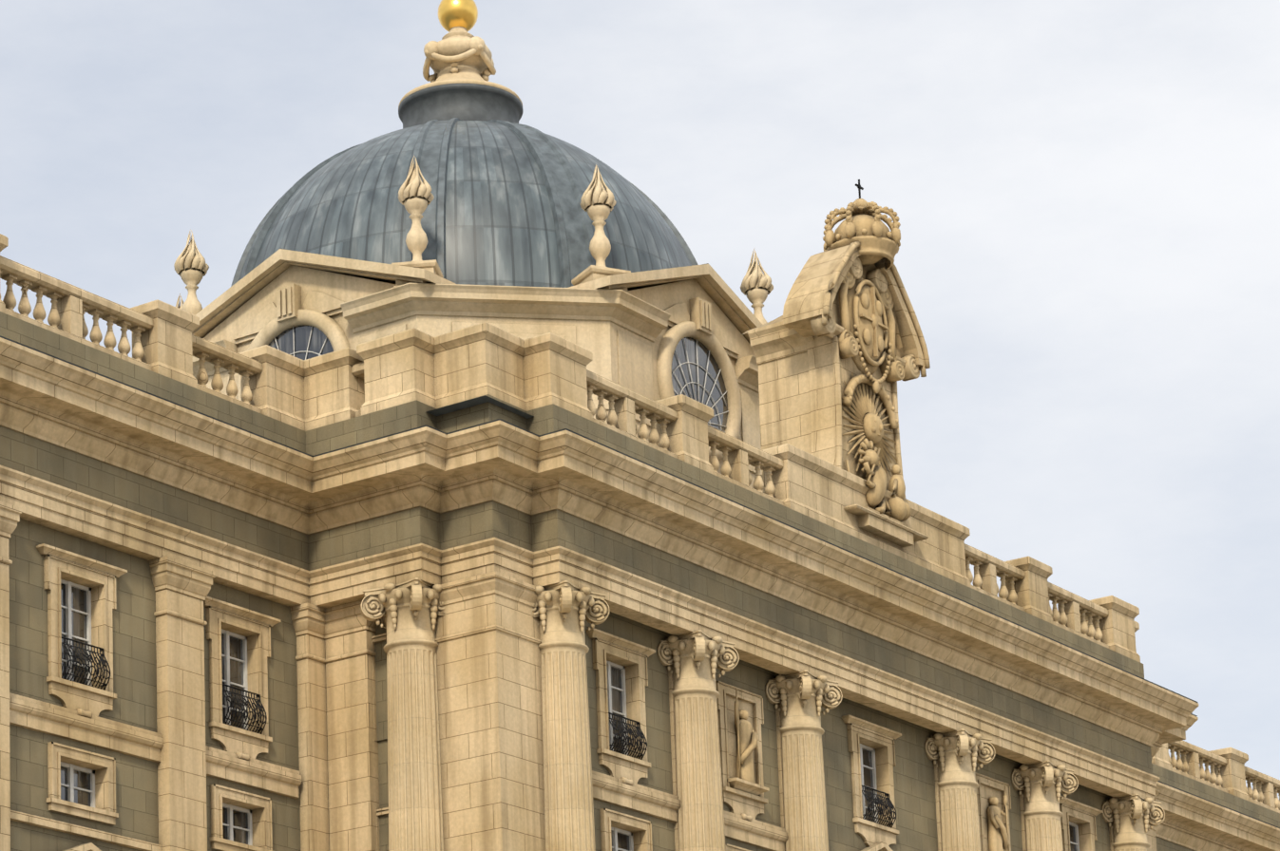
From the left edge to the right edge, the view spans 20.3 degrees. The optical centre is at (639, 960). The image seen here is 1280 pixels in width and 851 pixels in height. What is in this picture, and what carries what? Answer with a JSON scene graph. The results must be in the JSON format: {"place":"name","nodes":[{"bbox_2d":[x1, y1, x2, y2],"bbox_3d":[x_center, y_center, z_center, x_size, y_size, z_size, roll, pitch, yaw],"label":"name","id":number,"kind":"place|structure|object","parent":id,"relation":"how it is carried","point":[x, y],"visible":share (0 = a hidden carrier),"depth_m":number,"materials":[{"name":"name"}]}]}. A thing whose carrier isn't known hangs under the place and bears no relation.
{"place":"outdoors","nodes":[
{"label":"outdoors","id":0,"kind":"place"},
{"bbox_2d":[0,395,1157,850],"bbox_3d":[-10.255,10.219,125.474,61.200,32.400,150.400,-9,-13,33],"label":"palace facade walls","id":1,"kind":"structure","parent":0,"point":[317,773],"depth_m":86.81,"materials":[{"name":"beige stone"}]},
{"bbox_2d":[173,155,773,491],"bbox_3d":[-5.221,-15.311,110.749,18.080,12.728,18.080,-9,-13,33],"label":"chapel drum and urns","id":2,"kind":"object","parent":1,"relation":"on","point":[658,334],"visible":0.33,"depth_m":103.79,"materials":[{"name":"beige stone"}]},
{"bbox_2d":[230,117,697,291],"bbox_3d":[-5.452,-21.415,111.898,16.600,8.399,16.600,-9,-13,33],"label":"dome","id":3,"kind":"structure","parent":2,"relation":"on","point":[504,208],"depth_m":105.69,"materials":[{"name":"grey metal"}]},
{"bbox_2d":[398,0,523,128],"bbox_3d":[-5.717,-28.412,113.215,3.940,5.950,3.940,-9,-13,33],"label":"finial","id":4,"kind":"object","parent":3,"relation":"on","point":[459,61],"visible":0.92,"depth_m":112.06,"materials":[{"name":"stone"}]},
{"bbox_2d":[36,543,1102,850],"bbox_3d":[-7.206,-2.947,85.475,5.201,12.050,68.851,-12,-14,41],"label":"windows","id":5,"kind":"structure","parent":1,"relation":"on","point":[72,688],"depth_m":87.57,"materials":[{"name":"stone"}]},
{"bbox_2d":[0,233,1279,813],"bbox_3d":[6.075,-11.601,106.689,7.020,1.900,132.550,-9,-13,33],"label":"roof balustrade","id":6,"kind":"object","parent":1,"relation":"on","point":[441,371],"visible":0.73,"depth_m":89.78,"materials":[{"name":"stone"}]},
{"bbox_2d":[0,311,1279,850],"bbox_3d":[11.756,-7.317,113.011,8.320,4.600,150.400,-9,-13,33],"label":"cornice","id":7,"kind":"structure","parent":1,"relation":"on","point":[116,452],"depth_m":88.76,"materials":[{"name":"beige stone"}]},
{"bbox_2d":[360,577,1165,850],"bbox_3d":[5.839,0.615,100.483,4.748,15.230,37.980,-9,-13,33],"label":"columns","id":8,"kind":"structure","parent":1,"relation":"on","point":[407,613],"depth_m":91.92,"materials":[{"name":"stone"}]},
{"bbox_2d":[742,179,930,547],"bbox_3d":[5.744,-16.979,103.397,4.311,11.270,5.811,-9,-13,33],"label":"royal coat of arms attic","id":9,"kind":"object","parent":1,"relation":"on","point":[839,348],"visible":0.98,"depth_m":102.36,"materials":[{"name":"stone"}]},
{"bbox_2d":[0,0,1279,800],"label":"sky","id":10,"kind":"structure","parent":0,"point":[1084,195],"materials":[{"name":"white"}]}
]}

